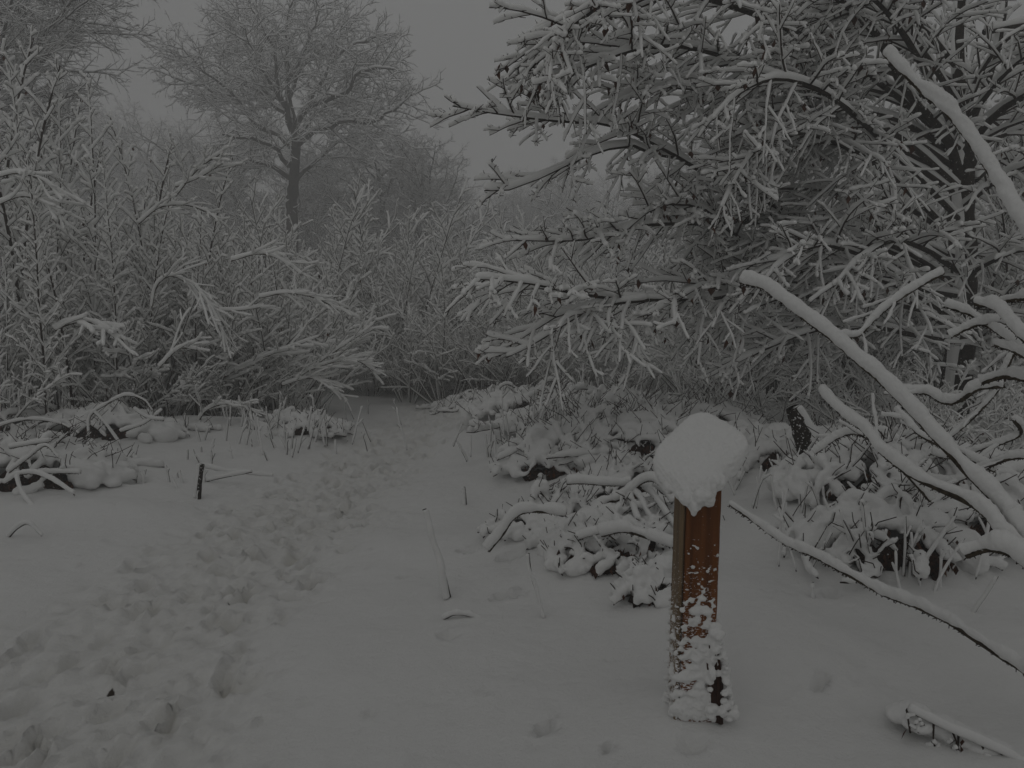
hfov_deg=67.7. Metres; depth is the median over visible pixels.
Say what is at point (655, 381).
bare shrub
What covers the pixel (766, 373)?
snowy shrub
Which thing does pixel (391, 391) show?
bare shrub
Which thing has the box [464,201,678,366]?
frosted shrub
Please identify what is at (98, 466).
brush pile
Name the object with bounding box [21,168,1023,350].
wood
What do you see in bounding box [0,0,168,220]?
bare tree
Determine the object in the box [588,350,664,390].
bare shrub
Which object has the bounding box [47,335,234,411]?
snowy shrub
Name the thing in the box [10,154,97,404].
snowy sapling
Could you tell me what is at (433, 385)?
bare shrub
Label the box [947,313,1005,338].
bent shoot
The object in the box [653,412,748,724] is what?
sign post
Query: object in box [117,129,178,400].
snowy sapling
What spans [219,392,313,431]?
dry stalks
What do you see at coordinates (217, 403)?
snowy bough
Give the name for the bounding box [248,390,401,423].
dry stalks
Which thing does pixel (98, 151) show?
snowy sapling
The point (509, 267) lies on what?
frosted tree
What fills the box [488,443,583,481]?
brush pile
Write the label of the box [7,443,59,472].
snowy cane
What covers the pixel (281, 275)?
snowy sapling
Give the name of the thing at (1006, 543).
bent shoot
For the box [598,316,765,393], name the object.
snowy shrub
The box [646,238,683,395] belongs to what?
snowy sapling
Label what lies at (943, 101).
bent shoot
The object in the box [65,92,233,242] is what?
bare tree
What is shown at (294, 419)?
brush pile
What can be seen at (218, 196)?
snowy sapling
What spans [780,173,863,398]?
snowy sapling
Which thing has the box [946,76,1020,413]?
snowy sapling
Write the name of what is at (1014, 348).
bent shoot
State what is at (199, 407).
dry stalks
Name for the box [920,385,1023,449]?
snowy shrub
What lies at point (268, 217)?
frosted shrub
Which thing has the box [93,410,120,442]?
snowy cane
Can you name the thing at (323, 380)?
snowy bough
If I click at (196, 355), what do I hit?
snowy sapling
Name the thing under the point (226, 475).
fallen twig
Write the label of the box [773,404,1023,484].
brush pile
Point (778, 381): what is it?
bare shrub
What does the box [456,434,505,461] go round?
dry stalks
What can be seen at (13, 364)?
snowy shrub
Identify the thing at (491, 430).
dry stalks
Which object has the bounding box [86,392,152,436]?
snowy cane
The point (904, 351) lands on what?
snowy shrub
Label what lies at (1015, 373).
bent shoot
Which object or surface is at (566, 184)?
bare tree
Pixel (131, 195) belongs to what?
snowy sapling
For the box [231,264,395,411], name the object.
snowy shrub
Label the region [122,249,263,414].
snowy shrub
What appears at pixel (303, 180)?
bare tree
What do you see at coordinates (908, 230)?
snowy sapling
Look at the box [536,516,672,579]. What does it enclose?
brush pile
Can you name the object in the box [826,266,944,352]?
bent shoot
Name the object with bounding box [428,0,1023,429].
beech tree
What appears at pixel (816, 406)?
snowy shrub
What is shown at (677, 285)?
frosted shrub
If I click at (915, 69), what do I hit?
snowy sapling
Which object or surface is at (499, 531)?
snowy cane
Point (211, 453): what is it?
dry stalks
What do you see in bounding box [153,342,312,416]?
snowy shrub
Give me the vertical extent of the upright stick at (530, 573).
0.312 m
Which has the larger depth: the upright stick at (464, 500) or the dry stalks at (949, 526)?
the upright stick at (464, 500)
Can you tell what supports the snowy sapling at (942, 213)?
on the snowy ground
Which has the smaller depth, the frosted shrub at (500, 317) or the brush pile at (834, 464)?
the brush pile at (834, 464)
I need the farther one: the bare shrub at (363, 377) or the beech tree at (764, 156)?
the bare shrub at (363, 377)
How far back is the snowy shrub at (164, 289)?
9.82 m
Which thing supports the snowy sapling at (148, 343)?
on the snowy ground
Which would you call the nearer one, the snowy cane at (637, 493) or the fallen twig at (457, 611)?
the fallen twig at (457, 611)
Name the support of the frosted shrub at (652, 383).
on the snowy ground
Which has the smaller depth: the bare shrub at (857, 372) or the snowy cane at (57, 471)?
the snowy cane at (57, 471)
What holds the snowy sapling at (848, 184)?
on the snowy ground
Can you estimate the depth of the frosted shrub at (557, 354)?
13.66 m
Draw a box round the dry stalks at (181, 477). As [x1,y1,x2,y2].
[143,465,207,488]
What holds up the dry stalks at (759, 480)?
on the snowy ground
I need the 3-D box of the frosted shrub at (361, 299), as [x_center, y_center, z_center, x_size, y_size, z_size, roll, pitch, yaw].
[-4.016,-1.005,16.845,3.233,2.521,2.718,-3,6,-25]
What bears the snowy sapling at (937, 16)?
on the snowy ground
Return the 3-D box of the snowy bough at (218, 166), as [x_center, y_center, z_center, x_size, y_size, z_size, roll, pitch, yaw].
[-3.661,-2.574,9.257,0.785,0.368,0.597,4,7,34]
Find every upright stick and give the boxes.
[422,509,450,599]
[461,487,466,504]
[526,553,544,617]
[810,582,814,598]
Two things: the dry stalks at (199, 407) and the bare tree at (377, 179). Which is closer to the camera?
the dry stalks at (199, 407)
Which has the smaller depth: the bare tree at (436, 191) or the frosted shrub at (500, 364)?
the frosted shrub at (500, 364)
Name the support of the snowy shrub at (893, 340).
on the snowy ground
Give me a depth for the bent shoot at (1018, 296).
2.81 m
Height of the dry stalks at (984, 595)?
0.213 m
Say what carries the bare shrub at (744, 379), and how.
on the snowy ground
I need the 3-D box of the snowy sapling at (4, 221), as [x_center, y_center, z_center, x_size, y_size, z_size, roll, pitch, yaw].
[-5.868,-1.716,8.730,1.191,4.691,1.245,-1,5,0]
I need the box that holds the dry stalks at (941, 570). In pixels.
[891,531,964,591]
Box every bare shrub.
[325,368,370,393]
[334,346,401,395]
[351,350,431,395]
[373,314,459,394]
[395,354,463,399]
[406,343,511,394]
[438,325,549,389]
[488,355,550,386]
[507,350,583,385]
[540,353,620,386]
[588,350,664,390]
[612,343,691,393]
[670,332,756,397]
[743,358,848,400]
[821,347,913,405]
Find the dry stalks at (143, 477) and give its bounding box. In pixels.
[134,469,146,483]
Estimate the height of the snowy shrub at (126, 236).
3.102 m
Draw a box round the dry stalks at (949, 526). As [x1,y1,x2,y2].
[773,489,989,578]
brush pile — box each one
[0,387,222,444]
[0,396,63,442]
[0,415,163,494]
[126,384,236,415]
[223,390,299,413]
[247,395,354,438]
[415,376,515,414]
[437,371,584,425]
[466,386,623,436]
[469,368,779,425]
[476,471,618,549]
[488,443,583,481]
[496,390,655,467]
[531,489,724,560]
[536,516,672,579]
[546,392,717,458]
[548,376,602,392]
[549,434,669,502]
[596,379,782,435]
[609,554,671,607]
[721,413,814,468]
[736,412,886,480]
[765,409,980,507]
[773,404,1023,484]
[774,464,1007,583]
[910,469,1023,555]
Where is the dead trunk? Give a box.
[786,404,822,454]
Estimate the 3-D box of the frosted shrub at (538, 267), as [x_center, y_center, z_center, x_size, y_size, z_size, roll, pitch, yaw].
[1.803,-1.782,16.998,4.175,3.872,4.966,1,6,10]
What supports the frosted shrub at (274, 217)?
on the snowy ground
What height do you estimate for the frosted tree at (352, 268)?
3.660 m
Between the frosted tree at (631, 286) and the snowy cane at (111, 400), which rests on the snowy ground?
the frosted tree at (631, 286)
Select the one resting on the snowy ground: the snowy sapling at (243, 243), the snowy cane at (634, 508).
the snowy sapling at (243, 243)
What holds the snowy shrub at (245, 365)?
on the snowy ground
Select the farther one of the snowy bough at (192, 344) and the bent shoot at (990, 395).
the snowy bough at (192, 344)
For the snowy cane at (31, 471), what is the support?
on the snowy ground
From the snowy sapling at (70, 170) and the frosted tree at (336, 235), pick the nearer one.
the snowy sapling at (70, 170)
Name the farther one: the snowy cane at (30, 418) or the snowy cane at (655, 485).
the snowy cane at (30, 418)
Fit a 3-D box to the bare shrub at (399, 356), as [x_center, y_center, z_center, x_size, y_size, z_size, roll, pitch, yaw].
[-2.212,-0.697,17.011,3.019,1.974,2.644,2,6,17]
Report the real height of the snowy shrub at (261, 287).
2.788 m
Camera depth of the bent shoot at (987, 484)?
2.80 m
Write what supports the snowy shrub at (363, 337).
on the snowy ground
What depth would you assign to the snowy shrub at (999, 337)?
10.02 m
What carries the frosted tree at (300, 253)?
on the snowy ground
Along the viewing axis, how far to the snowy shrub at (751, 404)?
8.56 m
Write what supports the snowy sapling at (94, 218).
on the snowy ground
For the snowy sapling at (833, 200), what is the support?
on the snowy ground
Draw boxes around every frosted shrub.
[87,157,319,380]
[169,207,369,385]
[202,179,429,379]
[213,174,433,387]
[280,208,450,391]
[282,284,396,386]
[289,168,517,385]
[312,229,483,394]
[319,258,450,388]
[342,251,515,403]
[344,213,492,374]
[345,280,464,402]
[399,281,500,390]
[403,261,557,389]
[417,205,603,385]
[433,268,567,384]
[444,279,615,386]
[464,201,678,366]
[492,264,623,387]
[495,300,574,387]
[500,213,686,384]
[540,300,654,384]
[546,281,679,387]
[598,302,682,390]
[599,251,716,383]
[667,224,774,391]
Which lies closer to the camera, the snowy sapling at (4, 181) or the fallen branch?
the fallen branch
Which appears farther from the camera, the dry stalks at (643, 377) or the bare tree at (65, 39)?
the bare tree at (65, 39)
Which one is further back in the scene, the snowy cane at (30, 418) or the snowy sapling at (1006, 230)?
the snowy sapling at (1006, 230)
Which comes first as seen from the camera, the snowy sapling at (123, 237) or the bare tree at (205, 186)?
the snowy sapling at (123, 237)
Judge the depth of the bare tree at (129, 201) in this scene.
49.29 m
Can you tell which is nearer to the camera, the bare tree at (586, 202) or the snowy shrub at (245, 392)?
the snowy shrub at (245, 392)
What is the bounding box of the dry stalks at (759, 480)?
[752,465,824,512]
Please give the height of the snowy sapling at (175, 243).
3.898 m
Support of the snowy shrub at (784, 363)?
on the snowy ground
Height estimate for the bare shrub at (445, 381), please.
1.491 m
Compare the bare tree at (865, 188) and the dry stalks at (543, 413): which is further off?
the bare tree at (865, 188)
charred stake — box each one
[193,464,204,497]
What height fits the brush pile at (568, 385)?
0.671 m
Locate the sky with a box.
[0,0,1023,300]
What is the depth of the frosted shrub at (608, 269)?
16.29 m
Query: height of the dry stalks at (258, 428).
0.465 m
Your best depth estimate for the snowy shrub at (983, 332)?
9.91 m
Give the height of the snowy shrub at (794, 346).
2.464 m
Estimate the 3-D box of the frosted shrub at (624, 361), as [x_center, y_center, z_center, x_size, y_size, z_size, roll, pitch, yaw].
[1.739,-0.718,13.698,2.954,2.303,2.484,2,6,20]
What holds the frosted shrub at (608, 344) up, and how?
on the snowy ground
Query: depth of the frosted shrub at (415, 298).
17.07 m
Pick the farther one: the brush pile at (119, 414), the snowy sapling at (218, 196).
the snowy sapling at (218, 196)
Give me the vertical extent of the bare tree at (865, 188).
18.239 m
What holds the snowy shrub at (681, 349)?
on the snowy ground
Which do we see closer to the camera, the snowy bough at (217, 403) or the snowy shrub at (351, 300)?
the snowy bough at (217, 403)
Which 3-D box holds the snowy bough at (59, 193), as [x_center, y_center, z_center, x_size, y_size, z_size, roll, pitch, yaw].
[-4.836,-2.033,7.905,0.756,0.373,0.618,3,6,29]
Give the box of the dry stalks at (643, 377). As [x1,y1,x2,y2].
[555,362,666,394]
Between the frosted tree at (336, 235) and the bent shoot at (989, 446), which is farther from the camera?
the frosted tree at (336, 235)
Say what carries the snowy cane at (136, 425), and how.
on the snowy ground
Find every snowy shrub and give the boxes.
[0,239,76,407]
[0,242,151,409]
[0,246,333,416]
[0,321,89,427]
[20,244,252,411]
[32,242,188,405]
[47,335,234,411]
[74,221,195,386]
[89,344,244,415]
[96,247,398,408]
[107,266,373,412]
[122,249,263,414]
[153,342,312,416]
[164,229,293,407]
[171,342,329,415]
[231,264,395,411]
[251,248,371,408]
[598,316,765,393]
[621,253,758,396]
[642,210,1014,399]
[643,306,841,400]
[663,349,807,412]
[717,352,851,425]
[752,279,1023,406]
[754,257,863,400]
[758,360,918,425]
[759,303,903,404]
[780,368,961,426]
[805,336,923,421]
[836,351,1023,443]
[857,263,1023,425]
[860,281,982,404]
[891,188,1023,403]
[898,267,1023,421]
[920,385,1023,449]
[972,325,1023,441]
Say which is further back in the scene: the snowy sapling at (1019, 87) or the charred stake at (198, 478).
the snowy sapling at (1019, 87)
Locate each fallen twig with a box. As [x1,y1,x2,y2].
[6,520,43,536]
[204,462,272,476]
[205,469,251,481]
[442,608,479,619]
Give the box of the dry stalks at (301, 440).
[250,426,336,456]
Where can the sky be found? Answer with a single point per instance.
(461, 37)
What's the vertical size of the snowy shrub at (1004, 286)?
3.248 m
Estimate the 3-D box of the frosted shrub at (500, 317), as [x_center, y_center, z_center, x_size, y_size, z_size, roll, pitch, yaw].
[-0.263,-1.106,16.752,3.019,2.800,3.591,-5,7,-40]
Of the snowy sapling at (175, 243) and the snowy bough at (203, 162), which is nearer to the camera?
the snowy bough at (203, 162)
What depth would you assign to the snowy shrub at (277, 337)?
10.65 m
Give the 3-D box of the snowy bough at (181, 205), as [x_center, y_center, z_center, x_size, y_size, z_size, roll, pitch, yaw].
[-4.016,-2.143,9.384,1.056,0.426,0.709,2,6,19]
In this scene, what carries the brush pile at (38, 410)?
on the snowy ground
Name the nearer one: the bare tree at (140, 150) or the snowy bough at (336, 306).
the snowy bough at (336, 306)
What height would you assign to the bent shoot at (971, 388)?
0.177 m
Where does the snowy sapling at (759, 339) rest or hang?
on the snowy ground
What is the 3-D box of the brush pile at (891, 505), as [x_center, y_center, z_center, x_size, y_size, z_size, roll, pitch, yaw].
[1.963,0.711,3.963,1.158,0.518,0.934,-1,6,-10]
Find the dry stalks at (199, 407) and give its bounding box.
[152,393,263,416]
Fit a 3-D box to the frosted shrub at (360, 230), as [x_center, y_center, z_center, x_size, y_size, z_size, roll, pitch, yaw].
[-2.615,-2.149,17.506,6.124,4.774,5.148,0,6,0]
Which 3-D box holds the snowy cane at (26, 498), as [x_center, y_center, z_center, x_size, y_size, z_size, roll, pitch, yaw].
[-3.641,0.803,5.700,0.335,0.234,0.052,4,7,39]
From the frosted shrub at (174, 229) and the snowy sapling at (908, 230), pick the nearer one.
the snowy sapling at (908, 230)
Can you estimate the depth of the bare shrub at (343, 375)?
15.87 m
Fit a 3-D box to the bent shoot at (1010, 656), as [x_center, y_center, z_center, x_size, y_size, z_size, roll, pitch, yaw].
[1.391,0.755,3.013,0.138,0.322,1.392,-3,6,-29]
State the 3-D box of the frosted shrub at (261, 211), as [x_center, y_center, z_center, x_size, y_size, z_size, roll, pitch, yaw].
[-4.521,-1.952,16.553,5.686,4.433,4.780,0,6,-2]
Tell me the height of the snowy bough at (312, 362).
0.856 m
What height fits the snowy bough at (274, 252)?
0.667 m
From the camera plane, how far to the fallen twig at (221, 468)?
7.23 m
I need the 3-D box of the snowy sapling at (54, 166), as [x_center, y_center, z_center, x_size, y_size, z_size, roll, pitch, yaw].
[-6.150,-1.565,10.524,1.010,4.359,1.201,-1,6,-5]
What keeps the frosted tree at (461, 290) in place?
on the snowy ground
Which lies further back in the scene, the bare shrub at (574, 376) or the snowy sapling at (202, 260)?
the bare shrub at (574, 376)
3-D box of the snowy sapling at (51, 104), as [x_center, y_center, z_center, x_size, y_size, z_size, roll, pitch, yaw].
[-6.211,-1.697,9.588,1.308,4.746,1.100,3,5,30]
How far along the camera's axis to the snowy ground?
3.44 m
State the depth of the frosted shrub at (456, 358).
14.41 m
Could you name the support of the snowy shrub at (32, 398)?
on the snowy ground
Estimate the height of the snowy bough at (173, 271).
0.918 m
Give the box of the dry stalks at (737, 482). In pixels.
[728,454,782,494]
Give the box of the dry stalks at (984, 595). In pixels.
[971,576,998,612]
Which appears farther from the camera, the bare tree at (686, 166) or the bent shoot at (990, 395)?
the bare tree at (686, 166)
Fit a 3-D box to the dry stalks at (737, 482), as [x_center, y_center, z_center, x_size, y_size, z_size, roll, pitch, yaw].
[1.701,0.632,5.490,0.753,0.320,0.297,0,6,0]
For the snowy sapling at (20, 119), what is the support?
on the snowy ground
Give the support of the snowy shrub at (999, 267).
on the snowy ground
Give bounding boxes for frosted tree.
[277,216,310,317]
[301,205,360,388]
[342,242,366,386]
[439,234,492,389]
[498,230,520,380]
[616,234,641,381]
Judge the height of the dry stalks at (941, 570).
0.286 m
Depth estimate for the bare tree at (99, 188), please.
58.20 m
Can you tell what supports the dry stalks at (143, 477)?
on the snowy ground
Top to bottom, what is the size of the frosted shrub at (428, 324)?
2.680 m
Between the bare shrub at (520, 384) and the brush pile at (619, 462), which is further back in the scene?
the bare shrub at (520, 384)
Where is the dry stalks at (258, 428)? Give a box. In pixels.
[183,406,406,454]
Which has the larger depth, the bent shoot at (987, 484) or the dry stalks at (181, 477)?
the dry stalks at (181, 477)
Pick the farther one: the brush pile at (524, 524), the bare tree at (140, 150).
the bare tree at (140, 150)
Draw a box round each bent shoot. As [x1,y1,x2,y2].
[727,500,1023,676]
[739,270,1023,537]
[811,393,936,502]
[818,384,1023,539]
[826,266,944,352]
[881,405,998,472]
[883,44,1023,237]
[883,378,1006,405]
[917,351,1014,466]
[926,449,1023,491]
[928,414,1023,473]
[941,298,1023,345]
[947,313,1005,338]
[958,529,1023,568]
[973,294,1023,343]
[978,366,1023,385]
[992,338,1023,358]
[1000,288,1023,304]
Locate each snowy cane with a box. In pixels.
[0,416,79,434]
[3,468,74,495]
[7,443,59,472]
[8,437,49,448]
[14,474,33,504]
[38,468,81,474]
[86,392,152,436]
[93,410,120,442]
[119,408,162,431]
[133,406,163,420]
[482,501,567,551]
[566,473,630,486]
[575,525,619,540]
[584,471,674,506]
[597,519,672,549]
[628,491,640,519]
[632,488,658,522]
[642,483,673,526]
[652,482,673,505]
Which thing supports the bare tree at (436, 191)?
on the snowy ground
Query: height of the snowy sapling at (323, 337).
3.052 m
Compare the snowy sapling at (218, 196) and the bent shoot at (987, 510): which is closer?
the bent shoot at (987, 510)
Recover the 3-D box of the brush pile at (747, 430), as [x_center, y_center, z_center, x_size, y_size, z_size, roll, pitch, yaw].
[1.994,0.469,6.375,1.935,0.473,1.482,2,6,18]
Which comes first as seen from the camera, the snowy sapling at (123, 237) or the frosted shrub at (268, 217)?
the snowy sapling at (123, 237)
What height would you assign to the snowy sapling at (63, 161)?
4.684 m
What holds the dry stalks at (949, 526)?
on the snowy ground
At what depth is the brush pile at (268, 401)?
11.84 m
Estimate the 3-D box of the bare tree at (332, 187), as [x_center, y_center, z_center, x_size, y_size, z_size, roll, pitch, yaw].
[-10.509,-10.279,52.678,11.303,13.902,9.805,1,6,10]
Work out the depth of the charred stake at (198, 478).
6.23 m
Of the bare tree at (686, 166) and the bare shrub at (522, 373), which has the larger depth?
the bare tree at (686, 166)
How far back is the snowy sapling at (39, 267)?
8.02 m
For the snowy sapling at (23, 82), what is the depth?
10.73 m
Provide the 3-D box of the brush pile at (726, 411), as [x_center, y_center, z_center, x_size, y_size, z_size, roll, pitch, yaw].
[1.629,0.287,7.164,2.008,0.677,1.738,0,6,0]
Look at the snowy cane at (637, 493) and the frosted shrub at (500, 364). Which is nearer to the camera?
the snowy cane at (637, 493)
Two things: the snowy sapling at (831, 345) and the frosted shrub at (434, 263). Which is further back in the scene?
the frosted shrub at (434, 263)
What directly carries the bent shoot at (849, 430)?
on the brush pile at (891, 505)
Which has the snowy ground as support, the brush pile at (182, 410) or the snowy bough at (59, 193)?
the brush pile at (182, 410)
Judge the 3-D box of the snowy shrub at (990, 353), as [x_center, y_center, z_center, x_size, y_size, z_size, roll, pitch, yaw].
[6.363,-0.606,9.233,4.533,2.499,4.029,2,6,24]
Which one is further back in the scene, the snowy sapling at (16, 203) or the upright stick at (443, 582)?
the snowy sapling at (16, 203)
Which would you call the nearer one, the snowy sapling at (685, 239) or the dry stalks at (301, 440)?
the dry stalks at (301, 440)
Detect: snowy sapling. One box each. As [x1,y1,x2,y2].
[0,25,46,244]
[0,38,106,400]
[0,53,67,396]
[0,94,108,408]
[0,97,69,392]
[0,110,64,403]
[0,165,82,413]
[0,178,45,365]
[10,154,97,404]
[12,60,92,404]
[28,117,108,350]
[46,70,133,390]
[68,133,109,305]
[72,163,140,400]
[89,138,163,390]
[103,110,198,415]
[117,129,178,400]
[119,189,176,408]
[145,175,189,389]
[166,149,235,335]
[171,200,228,414]
[190,228,229,396]
[193,199,255,383]
[212,222,266,387]
[258,228,301,396]
[291,235,342,405]
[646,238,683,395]
[678,205,725,384]
[697,181,753,398]
[746,193,790,397]
[775,99,826,387]
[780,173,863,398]
[810,26,855,301]
[811,50,881,390]
[811,95,877,397]
[838,7,970,392]
[858,64,983,409]
[878,53,990,401]
[884,163,908,374]
[914,0,996,285]
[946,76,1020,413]
[973,147,1023,402]
[975,2,1023,400]
[985,7,1023,287]
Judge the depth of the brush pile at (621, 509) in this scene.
4.33 m
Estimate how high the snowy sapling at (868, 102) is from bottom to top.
7.374 m
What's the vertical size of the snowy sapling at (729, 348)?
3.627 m
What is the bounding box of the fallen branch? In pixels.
[885,699,1023,759]
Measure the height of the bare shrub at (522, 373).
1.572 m
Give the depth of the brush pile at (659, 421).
6.35 m
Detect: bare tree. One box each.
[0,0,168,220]
[0,133,175,257]
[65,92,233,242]
[98,106,277,257]
[133,0,449,274]
[162,104,302,266]
[255,128,395,255]
[282,138,424,285]
[299,112,450,297]
[352,118,520,275]
[490,156,603,276]
[557,168,665,268]
[610,115,743,254]
[696,130,840,201]
[814,165,901,212]
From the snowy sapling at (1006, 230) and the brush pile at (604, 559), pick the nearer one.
the brush pile at (604, 559)
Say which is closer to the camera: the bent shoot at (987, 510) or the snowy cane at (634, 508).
the bent shoot at (987, 510)
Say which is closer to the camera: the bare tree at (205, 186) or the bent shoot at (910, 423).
the bent shoot at (910, 423)
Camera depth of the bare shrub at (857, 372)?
10.83 m
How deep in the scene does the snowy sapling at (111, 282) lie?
8.74 m
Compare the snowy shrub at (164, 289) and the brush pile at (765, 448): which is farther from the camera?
the snowy shrub at (164, 289)
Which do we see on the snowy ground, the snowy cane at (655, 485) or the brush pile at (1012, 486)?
the brush pile at (1012, 486)
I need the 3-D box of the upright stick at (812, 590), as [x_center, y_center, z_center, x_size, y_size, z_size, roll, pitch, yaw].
[1.396,0.957,3.543,0.033,0.073,0.022,-3,6,-28]
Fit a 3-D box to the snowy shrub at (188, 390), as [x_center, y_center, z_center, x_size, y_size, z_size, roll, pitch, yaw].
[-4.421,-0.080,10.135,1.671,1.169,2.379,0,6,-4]
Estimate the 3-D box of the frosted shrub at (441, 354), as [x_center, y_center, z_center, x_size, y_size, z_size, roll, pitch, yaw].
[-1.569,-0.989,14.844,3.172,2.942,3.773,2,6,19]
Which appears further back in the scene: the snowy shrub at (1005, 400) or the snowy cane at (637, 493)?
the snowy shrub at (1005, 400)
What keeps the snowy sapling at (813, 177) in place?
on the snowy ground
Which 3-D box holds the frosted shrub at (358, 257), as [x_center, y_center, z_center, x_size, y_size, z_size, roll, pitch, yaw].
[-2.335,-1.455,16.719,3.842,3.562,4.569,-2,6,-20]
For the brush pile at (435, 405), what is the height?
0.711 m
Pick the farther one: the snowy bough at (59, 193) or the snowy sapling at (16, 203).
the snowy sapling at (16, 203)
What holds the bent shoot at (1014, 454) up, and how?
on the snowy ground
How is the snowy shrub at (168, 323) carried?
on the snowy ground
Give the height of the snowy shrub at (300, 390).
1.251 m
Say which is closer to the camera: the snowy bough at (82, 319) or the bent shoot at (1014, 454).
the bent shoot at (1014, 454)
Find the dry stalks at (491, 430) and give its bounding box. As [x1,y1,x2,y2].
[452,414,544,456]
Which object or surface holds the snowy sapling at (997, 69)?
on the snowy ground
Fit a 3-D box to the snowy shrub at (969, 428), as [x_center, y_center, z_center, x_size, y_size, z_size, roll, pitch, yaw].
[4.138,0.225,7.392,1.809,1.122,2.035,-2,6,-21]
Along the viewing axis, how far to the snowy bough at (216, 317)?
8.93 m
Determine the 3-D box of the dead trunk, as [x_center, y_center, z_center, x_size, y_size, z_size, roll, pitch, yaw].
[2.110,0.385,5.466,0.308,0.482,0.210,0,6,0]
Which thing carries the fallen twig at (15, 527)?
on the snowy ground
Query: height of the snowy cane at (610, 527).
0.123 m
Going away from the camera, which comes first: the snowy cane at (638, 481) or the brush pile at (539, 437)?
the snowy cane at (638, 481)
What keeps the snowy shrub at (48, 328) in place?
on the snowy ground
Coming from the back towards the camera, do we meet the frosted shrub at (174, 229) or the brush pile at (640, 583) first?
the frosted shrub at (174, 229)
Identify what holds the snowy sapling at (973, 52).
on the snowy ground
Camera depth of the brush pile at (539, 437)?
6.49 m
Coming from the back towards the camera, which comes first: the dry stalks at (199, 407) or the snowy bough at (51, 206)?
the dry stalks at (199, 407)
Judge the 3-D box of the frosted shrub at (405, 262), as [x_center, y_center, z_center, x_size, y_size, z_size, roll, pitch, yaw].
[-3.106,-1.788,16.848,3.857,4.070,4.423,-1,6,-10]
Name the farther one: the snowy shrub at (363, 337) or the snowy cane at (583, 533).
the snowy shrub at (363, 337)
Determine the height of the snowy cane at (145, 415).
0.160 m
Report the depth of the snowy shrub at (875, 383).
9.00 m
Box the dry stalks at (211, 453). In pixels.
[186,439,267,463]
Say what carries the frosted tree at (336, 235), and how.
on the snowy ground
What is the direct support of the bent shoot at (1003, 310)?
on the snowy ground
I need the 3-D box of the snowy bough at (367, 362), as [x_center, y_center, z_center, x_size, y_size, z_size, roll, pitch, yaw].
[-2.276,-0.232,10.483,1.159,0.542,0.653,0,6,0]
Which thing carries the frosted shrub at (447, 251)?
on the snowy ground
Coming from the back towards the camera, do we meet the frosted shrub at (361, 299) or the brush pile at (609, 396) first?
the frosted shrub at (361, 299)
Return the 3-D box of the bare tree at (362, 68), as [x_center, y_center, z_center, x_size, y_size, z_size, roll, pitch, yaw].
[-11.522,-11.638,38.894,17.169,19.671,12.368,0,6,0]
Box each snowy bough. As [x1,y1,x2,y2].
[0,167,86,204]
[0,169,93,234]
[52,312,138,355]
[137,190,228,227]
[149,247,280,319]
[157,307,211,367]
[163,135,235,194]
[175,151,248,186]
[189,382,265,424]
[194,283,247,358]
[230,234,324,292]
[259,288,359,317]
[282,365,358,410]
[295,318,373,377]
[306,348,386,384]
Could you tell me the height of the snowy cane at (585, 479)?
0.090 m
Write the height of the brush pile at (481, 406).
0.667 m
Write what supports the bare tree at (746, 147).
on the snowy ground
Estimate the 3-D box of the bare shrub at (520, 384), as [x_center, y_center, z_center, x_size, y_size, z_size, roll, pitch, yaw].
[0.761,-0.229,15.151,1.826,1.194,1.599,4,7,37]
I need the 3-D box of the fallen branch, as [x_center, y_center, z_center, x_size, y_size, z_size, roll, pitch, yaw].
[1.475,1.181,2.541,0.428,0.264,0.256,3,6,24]
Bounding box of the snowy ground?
[0,327,1023,767]
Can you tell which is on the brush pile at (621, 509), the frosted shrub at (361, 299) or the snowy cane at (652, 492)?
the snowy cane at (652, 492)
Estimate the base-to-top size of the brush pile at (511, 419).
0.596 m
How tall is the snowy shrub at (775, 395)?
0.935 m
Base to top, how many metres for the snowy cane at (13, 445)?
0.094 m
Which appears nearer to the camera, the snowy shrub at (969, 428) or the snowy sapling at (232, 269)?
the snowy shrub at (969, 428)
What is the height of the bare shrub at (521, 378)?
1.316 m
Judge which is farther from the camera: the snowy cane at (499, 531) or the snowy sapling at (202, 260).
the snowy sapling at (202, 260)
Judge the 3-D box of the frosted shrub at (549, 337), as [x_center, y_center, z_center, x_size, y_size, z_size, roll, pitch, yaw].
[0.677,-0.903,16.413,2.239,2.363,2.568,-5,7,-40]
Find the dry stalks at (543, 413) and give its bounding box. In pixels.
[499,383,667,439]
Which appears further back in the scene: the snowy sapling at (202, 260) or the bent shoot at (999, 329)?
the snowy sapling at (202, 260)
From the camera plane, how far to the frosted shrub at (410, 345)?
14.75 m
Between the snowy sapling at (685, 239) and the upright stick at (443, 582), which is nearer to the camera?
the upright stick at (443, 582)

